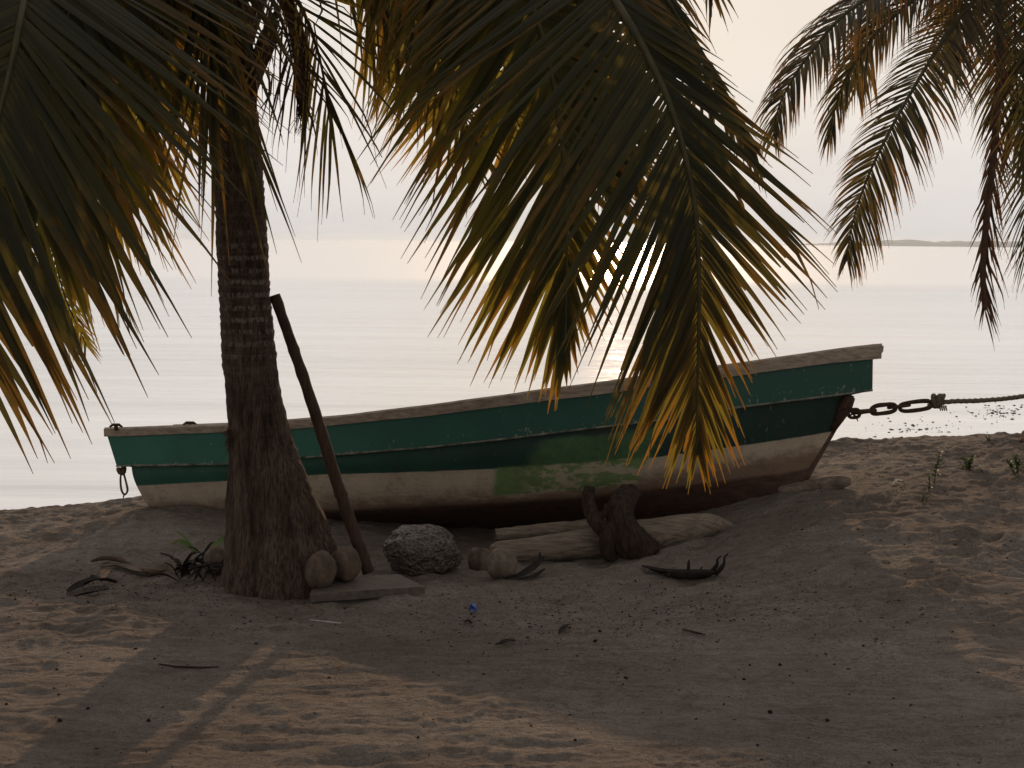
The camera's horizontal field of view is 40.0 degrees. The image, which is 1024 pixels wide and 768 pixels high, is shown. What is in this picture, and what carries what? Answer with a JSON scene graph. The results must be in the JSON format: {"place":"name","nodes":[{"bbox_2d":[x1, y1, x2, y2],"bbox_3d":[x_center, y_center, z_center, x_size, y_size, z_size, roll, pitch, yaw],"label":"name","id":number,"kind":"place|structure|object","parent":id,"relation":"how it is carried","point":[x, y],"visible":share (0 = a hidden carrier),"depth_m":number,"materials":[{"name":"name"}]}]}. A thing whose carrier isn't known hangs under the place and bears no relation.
{"place":"outdoors","nodes":[
{"label":"outdoors","id":0,"kind":"place"},
{"bbox_2d":[0,432,1023,767],"bbox_3d":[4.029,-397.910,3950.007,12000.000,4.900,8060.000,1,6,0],"label":"sand","id":1,"kind":"structure","parent":0,"point":[646,714],"depth_m":7.32,"materials":[{"name":"beige sand"}]},
{"bbox_2d":[66,574,117,596],"bbox_3d":[-2.583,1.238,8.630,0.300,0.102,0.565,1,6,0],"label":"dead leaf","id":2,"kind":"object","parent":1,"relation":"on","point":[81,583],"visible":1,"depth_m":8.67,"materials":[{"name":"brown plant"}]},
{"bbox_2d":[99,569,112,581],"bbox_3d":[-2.570,1.200,8.845,0.066,0.026,0.281,0,6,-2],"label":"shell","id":3,"kind":"object","parent":2,"relation":"on","point":[103,573],"visible":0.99,"depth_m":8.88},
{"bbox_2d":[90,555,165,574],"bbox_3d":[-2.573,1.203,9.316,0.787,0.076,0.188,6,8,43],"label":"dried stalk","id":4,"kind":"object","parent":1,"relation":"on","point":[126,563],"visible":0.96,"depth_m":9.37,"materials":[{"name":"brown plant"}]},
{"bbox_2d":[148,530,223,581],"bbox_3d":[-2.058,1.146,9.387,0.557,0.173,1.109,0,6,-5],"label":"plant","id":5,"kind":"object","parent":1,"relation":"on","point":[185,566],"visible":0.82,"depth_m":9.12,"materials":[{"name":"green plant"}]},
{"bbox_2d":[159,663,218,668],"bbox_3d":[-1.599,1.388,6.920,0.310,0.016,0.058,1,6,7],"label":"thin twig","id":6,"kind":"object","parent":1,"relation":"on","point":[196,667],"visible":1,"depth_m":6.90,"materials":[{"name":"brown wood"}]},
{"bbox_2d":[204,545,223,574],"bbox_3d":[-1.940,1.157,9.225,0.174,0.197,0.183,1,6,0],"label":"coconut","id":7,"kind":"object","parent":1,"relation":"on","point":[214,553],"visible":0.55,"depth_m":9.17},
{"bbox_2d":[270,293,374,574],"bbox_3d":[-1.184,0.324,8.795,0.648,1.779,0.091,0,6,-10],"label":"wooden pole","id":8,"kind":"object","parent":1,"relation":"on","point":[337,483],"visible":0.97,"depth_m":8.77,"materials":[{"name":"brown wood"}]},
{"bbox_2d":[310,619,340,623],"bbox_3d":[-1.047,1.331,7.873,0.184,0.017,0.024,2,6,12],"label":"drinking straw","id":9,"kind":"object","parent":1,"relation":"on","point":[325,621],"visible":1,"depth_m":7.86,"materials":[{"name":"white plastic"}]},
{"bbox_2d":[310,574,424,601],"bbox_3d":[-0.924,1.242,8.655,0.702,0.063,0.396,-1,6,-17],"label":"wooden board","id":10,"kind":"object","parent":1,"relation":"on","point":[365,586],"visible":0.9,"depth_m":8.53,"materials":[{"name":"brown wood"}]},
{"bbox_2d":[305,550,336,587],"bbox_3d":[-1.154,1.121,8.499,0.193,0.233,0.194,1,6,0],"label":"coconut","id":11,"kind":"object","parent":10,"relation":"on","point":[320,569],"visible":1,"depth_m":8.43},
{"bbox_2d":[331,547,360,581],"bbox_3d":[-1.026,1.109,8.649,0.195,0.218,0.186,1,6,0],"label":"coconut","id":12,"kind":"object","parent":10,"relation":"on","point":[348,562],"visible":0.87,"depth_m":8.59,"materials":[{"name":"brown plant"}]},
{"bbox_2d":[0,0,837,600],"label":"coconut palm","id":13,"kind":"object","parent":1,"relation":"on","point":[98,98],"visible":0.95,"depth_m":5.37,"materials":[{"name":"green plant"}]},
{"bbox_2d":[382,524,462,576],"bbox_3d":[-0.589,1.121,9.287,0.525,0.377,0.442,1,6,0],"label":"coral rock","id":14,"kind":"object","parent":1,"relation":"on","point":[413,550],"visible":0.88,"depth_m":9.14,"materials":[{"name":"grey stone"}]},
{"bbox_2d":[469,603,477,611],"bbox_3d":[-0.227,1.302,8.226,0.048,0.052,0.049,-4,7,-38],"label":"plastic scrap","id":15,"kind":"object","parent":1,"relation":"on","point":[472,607],"visible":1,"depth_m":8.22,"materials":[{"name":"blue plastic"}]},
{"bbox_2d":[467,547,490,570],"bbox_3d":[-0.207,1.205,9.574,0.188,0.193,0.169,-4,7,-36],"label":"coconut","id":16,"kind":"object","parent":1,"relation":"on","point":[477,558],"visible":0.66,"depth_m":9.50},
{"bbox_2d":[104,343,883,529],"bbox_3d":[-0.176,0.469,11.181,6.006,1.741,1.605,2,6,12],"label":"fishing boat","id":17,"kind":"object","parent":1,"relation":"on","point":[507,460],"visible":0.77,"depth_m":10.48,"materials":[{"name":"paint"}]},
{"bbox_2d":[116,467,128,498],"bbox_3d":[-3.120,0.766,11.253,0.088,0.311,0.087,-2,6,-27],"label":"rope loop","id":18,"kind":"object","parent":17,"relation":"hanging from","point":[121,471],"visible":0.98,"depth_m":11.23,"materials":[{"name":"fabric"}]},
{"bbox_2d":[847,399,931,420],"bbox_3d":[2.837,0.196,10.561,0.647,0.179,0.083,1,6,0],"label":"mooring chain","id":19,"kind":"object","parent":17,"relation":"attached to","point":[872,409],"visible":1,"depth_m":10.54,"materials":[{"name":"metal"}]},
{"bbox_2d":[927,393,1023,410],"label":"mooring rope","id":20,"kind":"object","parent":19,"relation":"attached to","point":[938,401],"visible":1,"depth_m":10.61,"materials":[{"name":"brown fabric"}]},
{"bbox_2d":[486,547,517,578],"bbox_3d":[-0.065,1.166,9.141,0.205,0.212,0.203,1,6,0],"label":"coconut","id":21,"kind":"object","parent":1,"relation":"on","point":[501,562],"visible":1,"depth_m":9.06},
{"bbox_2d":[495,638,515,644],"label":"dead leaf","id":22,"kind":"object","parent":1,"relation":"on","point":[502,641],"visible":1,"depth_m":7.44,"materials":[{"name":"brown plant"}]},
{"bbox_2d":[3,442,1022,766],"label":"beach litter","id":23,"kind":"object","parent":1,"relation":"on","point":[545,614],"visible":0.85,"depth_m":8.07,"materials":[{"name":"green plant"}]},
{"bbox_2d":[504,552,544,578],"bbox_3d":[0.140,1.209,9.242,0.156,0.095,0.545,3,6,26],"label":"dead leaf","id":24,"kind":"object","parent":1,"relation":"on","point":[531,567],"visible":1,"depth_m":9.20,"materials":[{"name":"brown plant"}]},
{"bbox_2d":[494,518,605,541],"bbox_3d":[0.368,1.038,10.126,1.009,0.162,0.137,-1,6,-12],"label":"hollow log","id":25,"kind":"object","parent":1,"relation":"on","point":[520,532],"visible":0.6,"depth_m":10.04,"materials":[{"name":"wood"}]},
{"bbox_2d":[558,624,569,633],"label":"dead leaf","id":26,"kind":"object","parent":1,"relation":"on","point":[562,628],"visible":1,"depth_m":7.70,"materials":[{"name":"brown plant"}]},
{"bbox_2d":[489,513,733,561],"bbox_3d":[0.723,1.089,9.879,1.774,0.328,0.242,0,6,-10],"label":"driftwood log","id":27,"kind":"object","parent":1,"relation":"on","point":[666,531],"visible":0.69,"depth_m":9.78,"materials":[{"name":"wood"}]},
{"bbox_2d":[581,484,665,561],"bbox_3d":[0.784,0.984,9.749,0.604,0.546,0.416,4,7,28],"label":"root stump","id":28,"kind":"object","parent":1,"relation":"on","point":[620,531],"visible":0.98,"depth_m":9.65,"materials":[{"name":"brown wood"}]},
{"bbox_2d":[642,553,727,579],"bbox_3d":[1.026,1.141,8.988,0.231,0.205,0.708,-5,8,-45],"label":"rotten branch","id":29,"kind":"object","parent":1,"relation":"on","point":[688,573],"visible":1,"depth_m":8.84,"materials":[{"name":"brown plant"}]},
{"bbox_2d":[682,629,705,634],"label":"thin twig","id":30,"kind":"object","parent":1,"relation":"on","point":[696,632],"visible":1,"depth_m":7.62,"materials":[{"name":"brown wood"}]},
{"bbox_2d":[778,475,850,492],"bbox_3d":[2.257,0.777,10.497,0.544,0.226,0.133,4,6,27],"label":"short log","id":31,"kind":"object","parent":1,"relation":"on","point":[833,482],"visible":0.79,"depth_m":10.42,"materials":[{"name":"brown wood"}]},
{"bbox_2d":[750,0,1023,442],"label":"coconut palm","id":32,"kind":"object","parent":1,"relation":"on","point":[952,57],"visible":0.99,"depth_m":10.78,"materials":[{"name":"green plant"}]},
{"bbox_2d":[891,479,903,484],"bbox_3d":[2.886,0.734,10.513,0.100,0.049,0.047,1,6,0],"label":"sea shell","id":33,"kind":"object","parent":1,"relation":"on","point":[895,480],"visible":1,"depth_m":10.52},
{"bbox_2d":[923,474,934,491],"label":"beach plant","id":34,"kind":"object","parent":1,"relation":"on","point":[929,487],"visible":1,"depth_m":10.17,"materials":[{"name":"green plant"}]},
{"bbox_2d":[930,451,944,482],"bbox_3d":[3.183,0.631,10.553,0.116,0.263,0.110,1,6,0],"label":"beach plant","id":35,"kind":"object","parent":1,"relation":"on","point":[936,465],"visible":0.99,"depth_m":10.55,"materials":[{"name":"green plant"}]},
{"bbox_2d":[959,455,976,469],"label":"beach plant","id":36,"kind":"object","parent":1,"relation":"on","point":[968,462],"visible":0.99,"depth_m":10.87,"materials":[{"name":"green plant"}]},
{"bbox_2d":[1004,454,1023,474],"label":"beach plant","id":37,"kind":"object","parent":1,"relation":"on","point":[1014,464],"visible":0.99,"depth_m":10.64,"materials":[{"name":"green plant"}]},
{"bbox_2d":[0,237,1023,509],"bbox_3d":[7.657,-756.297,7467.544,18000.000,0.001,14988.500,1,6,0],"label":"sea","id":38,"kind":"structure","parent":0,"point":[362,317],"depth_m":40.10,"materials":[{"name":"liquid"}]},
{"bbox_2d":[869,402,1020,437],"bbox_3d":[7.103,0.566,23.538,2.456,0.015,6.080,5,7,36],"label":"floating seaweed","id":39,"kind":"object","parent":38,"relation":"on","point":[960,421],"visible":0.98,"depth_m":23.90,"materials":[{"name":"brown plant"}]},
{"bbox_2d":[37,0,1023,243],"label":"sky","id":40,"kind":"structure","parent":0,"point":[750,48],"materials":[{"name":"white"}]},
{"bbox_2d":[795,239,1023,246],"bbox_3d":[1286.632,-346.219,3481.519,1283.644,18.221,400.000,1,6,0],"label":"shore","id":41,"kind":"structure","parent":0,"point":[934,244],"depth_m":3300.24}
]}

